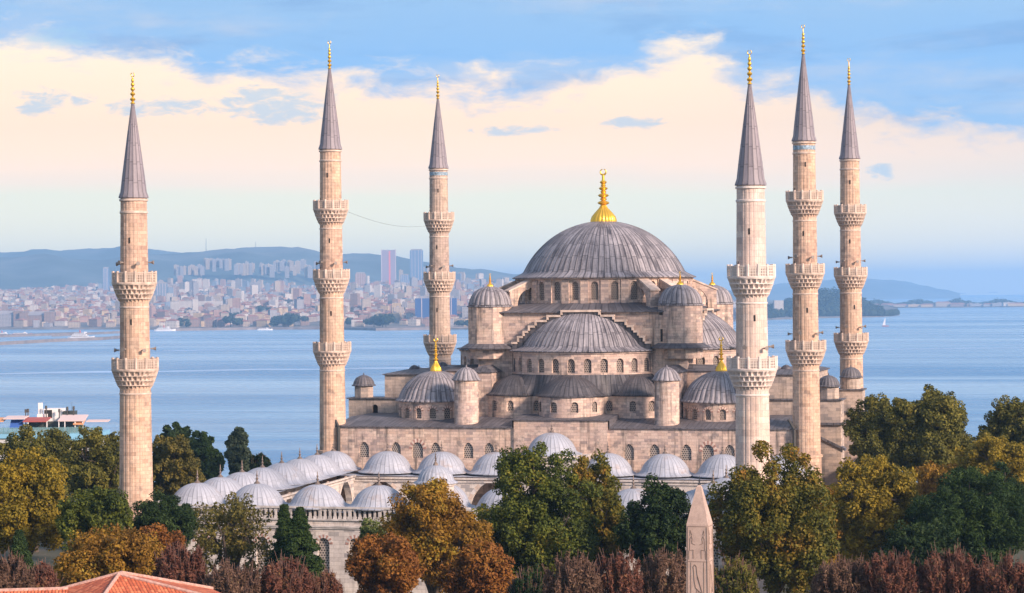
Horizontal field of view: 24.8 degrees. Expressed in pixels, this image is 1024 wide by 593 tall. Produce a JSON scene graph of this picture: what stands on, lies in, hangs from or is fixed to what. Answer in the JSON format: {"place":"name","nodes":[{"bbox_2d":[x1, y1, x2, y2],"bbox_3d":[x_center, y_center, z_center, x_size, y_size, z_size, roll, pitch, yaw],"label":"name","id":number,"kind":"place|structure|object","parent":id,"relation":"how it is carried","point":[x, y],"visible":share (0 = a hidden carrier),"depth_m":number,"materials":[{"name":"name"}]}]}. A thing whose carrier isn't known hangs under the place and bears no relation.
{"place":"outdoors","nodes":[
{"label":"outdoors","id":0,"kind":"place"},
{"bbox_2d":[0,246,179,259],"bbox_3d":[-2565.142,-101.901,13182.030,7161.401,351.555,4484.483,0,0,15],"label":"hills","id":1,"kind":"structure","parent":0,"point":[99,253],"depth_m":12665.83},
{"bbox_2d":[0,247,767,301],"bbox_3d":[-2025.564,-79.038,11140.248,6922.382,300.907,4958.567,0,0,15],"label":"hills","id":2,"kind":"structure","parent":0,"point":[43,270],"depth_m":10146.18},
{"bbox_2d":[0,300,897,329],"bbox_3d":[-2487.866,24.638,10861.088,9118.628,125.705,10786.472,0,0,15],"label":"shore","id":3,"kind":"structure","parent":0,"point":[84,326],"depth_m":5224.57,"materials":[{"name":"soil"}]},
{"bbox_2d":[0,310,24,326],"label":"station building","id":4,"kind":"structure","parent":3,"relation":"on","point":[7,318],"depth_m":5410.05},
{"bbox_2d":[14,318,27,326],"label":"apartment block","id":5,"kind":"structure","parent":3,"relation":"on","point":[20,322],"depth_m":5358.89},
{"bbox_2d":[19,311,54,325],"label":"station building","id":6,"kind":"structure","parent":3,"relation":"on","point":[41,316],"depth_m":5400.05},
{"bbox_2d":[54,319,67,325],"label":"apartment block","id":7,"kind":"structure","parent":3,"relation":"on","point":[60,322],"depth_m":5395.12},
{"bbox_2d":[68,320,79,327],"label":"apartment block","id":8,"kind":"structure","parent":3,"relation":"on","point":[73,323],"depth_m":5253.99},
{"bbox_2d":[89,318,100,326],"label":"apartment block","id":9,"kind":"structure","parent":3,"relation":"on","point":[94,322],"depth_m":5266.17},
{"bbox_2d":[103,267,108,289],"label":"office tower","id":10,"kind":"structure","parent":3,"relation":"on","point":[105,278],"depth_m":8987.88,"materials":[{"name":"blue glass"}]},
{"bbox_2d":[155,282,167,295],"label":"office tower","id":11,"kind":"structure","parent":3,"relation":"on","point":[161,288],"depth_m":6987.97,"materials":[{"name":"grey"}]},
{"bbox_2d":[165,319,178,327],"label":"apartment block","id":12,"kind":"structure","parent":3,"relation":"on","point":[171,323],"depth_m":5107.59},
{"bbox_2d":[176,317,191,326],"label":"tree","id":13,"kind":"object","parent":3,"relation":"on","point":[183,323],"visible":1,"depth_m":5135.97,"materials":[{"name":"green plant"}]},
{"bbox_2d":[189,318,198,326],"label":"apartment block","id":14,"kind":"structure","parent":3,"relation":"on","point":[194,322],"depth_m":5163.05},
{"bbox_2d":[180,301,222,308],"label":"warehouse","id":15,"kind":"structure","parent":3,"relation":"on","point":[185,304],"depth_m":6280.02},
{"bbox_2d":[205,318,213,326],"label":"apartment block","id":16,"kind":"structure","parent":3,"relation":"on","point":[209,322],"depth_m":5092.13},
{"bbox_2d":[214,318,224,326],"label":"apartment block","id":17,"kind":"structure","parent":3,"relation":"on","point":[218,322],"depth_m":5087.23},
{"bbox_2d":[221,316,242,326],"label":"tree","id":18,"kind":"object","parent":3,"relation":"on","point":[230,320],"visible":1,"depth_m":5076.14,"materials":[{"name":"green plant"}]},
{"bbox_2d":[247,315,258,322],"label":"apartment block","id":19,"kind":"structure","parent":3,"relation":"on","point":[251,318],"depth_m":5363.11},
{"bbox_2d":[256,319,270,326],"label":"apartment block","id":20,"kind":"structure","parent":3,"relation":"on","point":[262,322],"depth_m":5108.51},
{"bbox_2d":[277,313,298,326],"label":"tree","id":21,"kind":"object","parent":3,"relation":"on","point":[291,319],"visible":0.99,"depth_m":5048.31,"materials":[{"name":"green plant"}]},
{"bbox_2d":[281,314,308,325],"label":"tree","id":22,"kind":"object","parent":3,"relation":"on","point":[304,318],"visible":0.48,"depth_m":5110.12,"materials":[{"name":"green plant"}]},
{"bbox_2d":[308,315,317,321],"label":"apartment block","id":23,"kind":"structure","parent":3,"relation":"on","point":[313,318],"depth_m":5356.23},
{"bbox_2d":[355,272,365,284],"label":"office tower","id":24,"kind":"structure","parent":3,"relation":"on","point":[360,278],"depth_m":8586.93,"materials":[{"name":"grey"}]},
{"bbox_2d":[0,258,735,322],"bbox_3d":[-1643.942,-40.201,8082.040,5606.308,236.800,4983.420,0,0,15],"label":"distant city","id":25,"kind":"object","parent":3,"relation":"on","point":[281,296],"visible":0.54,"depth_m":6722.46},
{"bbox_2d":[363,316,375,324],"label":"tree","id":26,"kind":"object","parent":3,"relation":"on","point":[370,321],"visible":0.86,"depth_m":4900.16,"materials":[{"name":"green plant"}]},
{"bbox_2d":[373,313,394,326],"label":"tree","id":27,"kind":"object","parent":3,"relation":"on","point":[376,318],"visible":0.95,"depth_m":4862.90,"materials":[{"name":"green plant"}]},
{"bbox_2d":[374,314,394,325],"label":"tree","id":28,"kind":"object","parent":3,"relation":"on","point":[386,319],"visible":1,"depth_m":4848.72,"materials":[{"name":"green plant"}]},
{"bbox_2d":[381,249,395,284],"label":"skyscraper","id":29,"kind":"structure","parent":3,"relation":"on","point":[388,265],"depth_m":8979.85,"materials":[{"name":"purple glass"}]},
{"bbox_2d":[400,274,408,283],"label":"office tower","id":30,"kind":"structure","parent":3,"relation":"on","point":[404,278],"depth_m":8786.93,"materials":[{"name":"blue glass"}]},
{"bbox_2d":[408,318,420,325],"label":"apartment block","id":31,"kind":"structure","parent":3,"relation":"on","point":[413,322],"depth_m":4909.29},
{"bbox_2d":[410,249,422,279],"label":"skyscraper","id":32,"kind":"structure","parent":3,"relation":"on","point":[416,263],"depth_m":9029.85,"materials":[{"name":"blue glass"}]},
{"bbox_2d":[415,296,456,317],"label":"exhibition hall","id":33,"kind":"structure","parent":3,"relation":"on","point":[421,306],"depth_m":5120.03,"materials":[{"name":"blue"}]},
{"bbox_2d":[454,320,467,325],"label":"tree","id":34,"kind":"object","parent":3,"relation":"on","point":[460,322],"visible":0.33,"depth_m":4739.90,"materials":[{"name":"green plant"}]},
{"bbox_2d":[773,300,783,309],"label":"hotel","id":35,"kind":"structure","parent":3,"relation":"on","point":[778,304],"depth_m":6085.04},
{"bbox_2d":[767,287,1023,317],"bbox_3d":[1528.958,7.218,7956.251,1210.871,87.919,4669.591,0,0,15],"label":"distant wood","id":36,"kind":"object","parent":3,"relation":"on","point":[828,302],"visible":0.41,"depth_m":6430.18,"materials":[{"name":"plant"}]},
{"bbox_2d":[0,295,1023,481],"bbox_3d":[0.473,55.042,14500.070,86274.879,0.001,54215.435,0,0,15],"label":"sea","id":37,"kind":"structure","parent":0,"point":[274,413],"depth_m":2235.52,"materials":[{"name":"liquid"}]},
{"bbox_2d":[0,332,78,336],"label":"quay","id":38,"kind":"structure","parent":37,"relation":"in","point":[25,335],"depth_m":4331.76,"materials":[{"name":"concrete"}]},
{"bbox_2d":[0,336,119,344],"bbox_3d":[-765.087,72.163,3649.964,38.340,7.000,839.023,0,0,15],"label":"breakwater","id":39,"kind":"object","parent":37,"relation":"in","point":[56,340],"visible":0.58,"depth_m":3757.05,"materials":[{"name":"stone"}]},
{"bbox_2d":[68,330,94,337],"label":"ferry","id":40,"kind":"object","parent":37,"relation":"on","point":[80,335],"visible":0.76,"depth_m":4019.22,"materials":[{"name":"white"}]},
{"bbox_2d":[52,331,119,336],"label":"breakwater","id":41,"kind":"object","parent":37,"relation":"in","point":[89,333],"visible":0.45,"depth_m":4467.22,"materials":[{"name":"stone"}]},
{"bbox_2d":[154,325,175,330],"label":"ferry","id":42,"kind":"object","parent":37,"relation":"on","point":[163,328],"visible":0.84,"depth_m":4839.60,"materials":[{"name":"white"}]},
{"bbox_2d":[0,367,427,373],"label":"wake","id":43,"kind":"object","parent":37,"relation":"on","point":[204,370],"visible":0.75,"depth_m":2235.29,"materials":[{"name":"liquid"}]},
{"bbox_2d":[172,326,467,330],"bbox_3d":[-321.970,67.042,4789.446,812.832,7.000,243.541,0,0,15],"label":"quay","id":44,"kind":"structure","parent":37,"relation":"in","point":[306,328],"depth_m":4868.09,"materials":[{"name":"concrete"}]},
{"bbox_2d":[866,348,974,349],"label":"wake","id":45,"kind":"object","parent":37,"relation":"on","point":[923,348],"visible":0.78,"depth_m":2820.36,"materials":[{"name":"liquid"}]},
{"bbox_2d":[0,482,1023,592],"bbox_3d":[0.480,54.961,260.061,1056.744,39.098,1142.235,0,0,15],"label":"ground","id":46,"kind":"structure","parent":0,"point":[43,554],"depth_m":323.84,"materials":[{"name":"plant"}]},
{"bbox_2d":[0,546,35,588],"bbox_3d":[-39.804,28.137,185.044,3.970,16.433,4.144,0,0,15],"label":"shrub","id":47,"kind":"object","parent":46,"relation":"on","point":[14,571],"visible":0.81,"depth_m":184.25,"materials":[{"name":"red plant"}]},
{"bbox_2d":[7,529,34,571],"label":"conifer tree","id":48,"kind":"object","parent":46,"relation":"on","point":[19,545],"visible":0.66,"depth_m":219.59,"materials":[{"name":"green plant"}]},
{"bbox_2d":[0,446,69,554],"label":"broadleaf tree","id":49,"kind":"object","parent":46,"relation":"on","point":[32,490],"visible":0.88,"depth_m":247.98,"materials":[{"name":"yellow plant"}]},
{"bbox_2d":[0,424,72,551],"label":"broadleaf tree","id":50,"kind":"object","parent":46,"relation":"on","point":[53,441],"visible":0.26,"depth_m":328.15,"materials":[{"name":"green plant"}]},
{"bbox_2d":[28,560,63,587],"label":"shrub","id":51,"kind":"object","parent":46,"relation":"on","point":[45,575],"visible":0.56,"depth_m":187.33,"materials":[{"name":"red plant"}]},
{"bbox_2d":[0,403,109,458],"bbox_3d":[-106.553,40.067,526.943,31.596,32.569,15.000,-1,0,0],"label":"ferry","id":52,"kind":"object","parent":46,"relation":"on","point":[70,422],"depth_m":524.52,"materials":[{"name":"white"}]},
{"bbox_2d":[57,425,119,499],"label":"broadleaf tree","id":53,"kind":"object","parent":46,"relation":"on","point":[96,464],"visible":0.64,"depth_m":307.74,"materials":[{"name":"green plant"}]},
{"bbox_2d":[54,485,133,552],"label":"broadleaf tree","id":54,"kind":"object","parent":46,"relation":"on","point":[88,510],"visible":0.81,"depth_m":238.21,"materials":[{"name":"green plant"}]},
{"bbox_2d":[53,522,165,586],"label":"broadleaf tree","id":55,"kind":"object","parent":46,"relation":"on","point":[91,554],"visible":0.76,"depth_m":200.54,"materials":[{"name":"yellow plant"}]},
{"bbox_2d":[0,571,219,592],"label":"tiled house","id":56,"kind":"structure","parent":46,"relation":"on","point":[123,582],"depth_m":164.05,"materials":[{"name":"tile"}]},
{"bbox_2d":[111,73,158,535],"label":"minaret","id":57,"kind":"object","parent":46,"relation":"on","point":[134,368],"visible":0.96,"depth_m":280.22,"materials":[{"name":"stone"}]},
{"bbox_2d":[138,522,186,575],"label":"broadleaf tree","id":58,"kind":"object","parent":46,"relation":"on","point":[162,534],"visible":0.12,"depth_m":211.30,"materials":[{"name":"orange plant"}]},
{"bbox_2d":[130,490,200,547],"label":"pine tree","id":59,"kind":"object","parent":46,"relation":"on","point":[169,512],"visible":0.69,"depth_m":246.10,"materials":[{"name":"green plant"}]},
{"bbox_2d":[147,539,205,584],"bbox_3d":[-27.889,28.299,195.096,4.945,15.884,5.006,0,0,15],"label":"shrub","id":60,"kind":"object","parent":46,"relation":"on","point":[189,567],"visible":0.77,"depth_m":193.94,"materials":[{"name":"red plant"}]},
{"bbox_2d":[157,421,196,462],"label":"broadleaf tree","id":61,"kind":"object","parent":46,"relation":"on","point":[169,431],"visible":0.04,"depth_m":429.57,"materials":[{"name":"green plant"}]},
{"bbox_2d":[152,434,206,498],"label":"broadleaf tree","id":62,"kind":"object","parent":46,"relation":"on","point":[175,468],"visible":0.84,"depth_m":317.56,"materials":[{"name":"green plant"}]},
{"bbox_2d":[190,430,225,480],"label":"broadleaf tree","id":63,"kind":"object","parent":46,"relation":"on","point":[209,455],"visible":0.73,"depth_m":423.16,"materials":[{"name":"green plant"}]},
{"bbox_2d":[188,491,274,577],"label":"broadleaf tree","id":64,"kind":"object","parent":46,"relation":"on","point":[231,519],"visible":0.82,"depth_m":230.87,"materials":[{"name":"green plant"}]},
{"bbox_2d":[200,556,264,592],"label":"shrub","id":65,"kind":"object","parent":46,"relation":"on","point":[229,580],"visible":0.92,"depth_m":191.10,"materials":[{"name":"red plant"}]},
{"bbox_2d":[224,426,251,473],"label":"columnar tree","id":66,"kind":"object","parent":46,"relation":"on","point":[237,452],"visible":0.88,"depth_m":448.75,"materials":[{"name":"green plant"}]},
{"bbox_2d":[248,452,271,469],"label":"shrub","id":67,"kind":"object","parent":46,"relation":"on","point":[255,461],"visible":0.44,"depth_m":453.55,"materials":[{"name":"green plant"}]},
{"bbox_2d":[263,504,304,574],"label":"conifer tree","id":68,"kind":"object","parent":46,"relation":"on","point":[283,522],"visible":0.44,"depth_m":227.42,"materials":[{"name":"green plant"}]},
{"bbox_2d":[259,549,312,592],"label":"shrub","id":69,"kind":"object","parent":46,"relation":"on","point":[279,577],"visible":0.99,"depth_m":193.12,"materials":[{"name":"red plant"}]},
{"bbox_2d":[276,506,325,578],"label":"conifer tree","id":70,"kind":"object","parent":46,"relation":"on","point":[301,541],"visible":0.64,"depth_m":223.26,"materials":[{"name":"green plant"}]},
{"bbox_2d":[310,567,343,592],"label":"shrub","id":71,"kind":"object","parent":46,"relation":"on","point":[325,582],"visible":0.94,"depth_m":195.22,"materials":[{"name":"red plant"}]},
{"bbox_2d":[313,41,350,495],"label":"minaret","id":72,"kind":"object","parent":46,"relation":"on","point":[332,347],"visible":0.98,"depth_m":351.56,"materials":[{"name":"stone"}]},
{"bbox_2d":[357,517,385,588],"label":"broadleaf tree","id":73,"kind":"object","parent":46,"relation":"on","point":[367,526],"visible":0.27,"depth_m":235.41,"materials":[{"name":"green plant"}]},
{"bbox_2d":[344,531,426,592],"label":"broadleaf tree","id":74,"kind":"object","parent":46,"relation":"on","point":[387,563],"visible":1,"depth_m":210.25,"materials":[{"name":"orange plant"}]},
{"bbox_2d":[377,477,493,592],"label":"broadleaf tree","id":75,"kind":"object","parent":46,"relation":"on","point":[431,519],"visible":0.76,"depth_m":222.95,"materials":[{"name":"yellow plant"}]},
{"bbox_2d":[423,75,456,366],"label":"minaret","id":76,"kind":"object","parent":46,"relation":"on","point":[439,279],"visible":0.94,"depth_m":407.33,"materials":[{"name":"stone"}]},
{"bbox_2d":[436,538,516,592],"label":"broadleaf tree","id":77,"kind":"object","parent":46,"relation":"on","point":[469,570],"visible":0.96,"depth_m":213.00,"materials":[{"name":"orange plant"}]},
{"bbox_2d":[158,422,814,592],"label":"courtyard","id":78,"kind":"structure","parent":46,"relation":"on","point":[334,517],"depth_m":300.11,"materials":[{"name":"grey stone"}]},
{"bbox_2d":[506,563,554,592],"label":"shrub","id":79,"kind":"object","parent":46,"relation":"on","point":[528,581],"visible":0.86,"depth_m":199.20,"materials":[{"name":"green plant"}]},
{"bbox_2d":[469,441,602,585],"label":"broadleaf tree","id":80,"kind":"object","parent":46,"relation":"on","point":[532,527],"visible":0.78,"depth_m":229.54,"materials":[{"name":"green plant"}]},
{"bbox_2d":[541,551,603,592],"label":"shrub","id":81,"kind":"object","parent":46,"relation":"on","point":[577,576],"visible":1,"depth_m":188.75,"materials":[{"name":"red plant"}]},
{"bbox_2d":[564,448,626,572],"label":"broadleaf tree","id":82,"kind":"object","parent":46,"relation":"on","point":[607,508],"visible":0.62,"depth_m":236.49,"materials":[{"name":"green plant"}]},
{"bbox_2d":[594,544,643,592],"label":"shrub","id":83,"kind":"object","parent":46,"relation":"on","point":[616,572],"visible":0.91,"depth_m":191.14,"materials":[{"name":"red plant"}]},
{"bbox_2d":[612,472,691,570],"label":"broadleaf tree","id":84,"kind":"object","parent":46,"relation":"on","point":[656,523],"visible":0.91,"depth_m":224.26,"materials":[{"name":"green plant"}]},
{"bbox_2d":[637,542,685,592],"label":"shrub","id":85,"kind":"object","parent":46,"relation":"on","point":[657,578],"visible":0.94,"depth_m":193.18,"materials":[{"name":"red plant"}]},
{"bbox_2d":[686,485,713,592],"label":"obelisk","id":86,"kind":"object","parent":46,"relation":"on","point":[699,556],"visible":1,"depth_m":159.37,"materials":[{"name":"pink stone"}]},
{"bbox_2d":[714,552,759,592],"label":"shrub","id":87,"kind":"object","parent":46,"relation":"on","point":[737,577],"visible":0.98,"depth_m":202.97,"materials":[{"name":"green plant"}]},
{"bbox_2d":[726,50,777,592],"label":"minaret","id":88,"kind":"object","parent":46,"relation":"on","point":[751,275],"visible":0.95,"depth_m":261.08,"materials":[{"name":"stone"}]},
{"bbox_2d":[705,440,840,592],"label":"broadleaf tree","id":89,"kind":"object","parent":46,"relation":"on","point":[782,534],"visible":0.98,"depth_m":223.07,"materials":[{"name":"green plant"}]},
{"bbox_2d":[785,25,825,483],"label":"minaret","id":90,"kind":"object","parent":46,"relation":"on","point":[805,348],"visible":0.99,"depth_m":333.23,"materials":[{"name":"stone"}]},
{"bbox_2d":[816,485,842,564],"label":"broadleaf tree","id":91,"kind":"object","parent":46,"relation":"on","point":[837,536],"visible":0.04,"depth_m":231.23,"materials":[{"name":"green plant"}]},
{"bbox_2d":[808,551,869,592],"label":"shrub","id":92,"kind":"object","parent":46,"relation":"on","point":[839,575],"visible":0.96,"depth_m":192.69,"materials":[{"name":"red plant"}]},
{"bbox_2d":[834,58,868,387],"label":"minaret","id":93,"kind":"object","parent":46,"relation":"on","point":[851,340],"visible":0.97,"depth_m":388.99,"materials":[{"name":"stone"}]},
{"bbox_2d":[827,453,919,566],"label":"broadleaf tree","id":94,"kind":"object","parent":46,"relation":"on","point":[869,511],"visible":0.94,"depth_m":252.02,"materials":[{"name":"yellow plant"}]},
{"bbox_2d":[841,392,916,472],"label":"broadleaf tree","id":95,"kind":"object","parent":46,"relation":"on","point":[865,429],"visible":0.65,"depth_m":332.37,"materials":[{"name":"green plant"}]},
{"bbox_2d":[861,547,919,592],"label":"shrub","id":96,"kind":"object","parent":46,"relation":"on","point":[898,574],"visible":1,"depth_m":191.08,"materials":[{"name":"red plant"}]},
{"bbox_2d":[868,518,960,592],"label":"broadleaf tree","id":97,"kind":"object","parent":46,"relation":"on","point":[917,539],"visible":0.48,"depth_m":230.94,"materials":[{"name":"green plant"}]},
{"bbox_2d":[882,384,972,472],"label":"broadleaf tree","id":98,"kind":"object","parent":46,"relation":"on","point":[936,429],"visible":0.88,"depth_m":328.16,"materials":[{"name":"green plant"}]},
{"bbox_2d":[912,460,958,499],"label":"broadleaf tree","id":99,"kind":"object","parent":46,"relation":"on","point":[927,476],"visible":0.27,"depth_m":297.95,"materials":[{"name":"yellow plant"}]},
{"bbox_2d":[916,540,979,592],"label":"shrub","id":100,"kind":"object","parent":46,"relation":"on","point":[957,573],"visible":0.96,"depth_m":190.70,"materials":[{"name":"red plant"}]},
{"bbox_2d":[904,465,1023,572],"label":"pine tree","id":101,"kind":"object","parent":46,"relation":"on","point":[971,510],"visible":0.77,"depth_m":242.68,"materials":[{"name":"green plant"}]},
{"bbox_2d":[950,432,1023,551],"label":"broadleaf tree","id":102,"kind":"object","parent":46,"relation":"on","point":[985,452],"visible":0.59,"depth_m":296.73,"materials":[{"name":"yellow plant"}]},
{"bbox_2d":[970,394,1023,444],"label":"broadleaf tree","id":103,"kind":"object","parent":46,"relation":"on","point":[1006,420],"visible":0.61,"depth_m":343.70,"materials":[{"name":"green plant"}]},
{"bbox_2d":[971,550,1023,592],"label":"shrub","id":104,"kind":"object","parent":46,"relation":"on","point":[1008,579],"visible":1,"depth_m":189.00,"materials":[{"name":"red plant"}]},
{"bbox_2d":[987,459,1023,543],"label":"pine tree","id":105,"kind":"object","parent":46,"relation":"on","point":[1003,467],"visible":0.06,"depth_m":261.45,"materials":[{"name":"green plant"}]},
{"bbox_2d":[0,0,1023,294],"label":"sky","id":106,"kind":"structure","parent":0,"point":[537,98],"materials":[{"name":"blue"}]},
{"bbox_2d":[335,169,875,504],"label":"mosque","id":107,"kind":"structure","parent":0,"point":[603,329],"depth_m":351.78,"materials":[{"name":"beige stone"}]},
{"bbox_2d":[768,279,959,299],"bbox_3d":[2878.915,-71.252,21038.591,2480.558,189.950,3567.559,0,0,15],"label":"island hills","id":108,"kind":"structure","parent":0,"point":[882,289],"depth_m":20080.54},
{"bbox_2d":[898,306,1023,307],"bbox_3d":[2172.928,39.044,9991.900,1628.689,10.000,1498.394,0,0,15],"label":"cape","id":109,"kind":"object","parent":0,"point":[961,307],"visible":0.23,"depth_m":9428.80,"materials":[{"name":"soil"}]},
{"bbox_2d":[935,302,950,306],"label":"shore house","id":110,"kind":"structure","parent":109,"relation":"on","point":[942,304],"depth_m":9458.06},
{"bbox_2d":[950,303,965,306],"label":"shore house","id":111,"kind":"structure","parent":109,"relation":"on","point":[957,304],"depth_m":9447.86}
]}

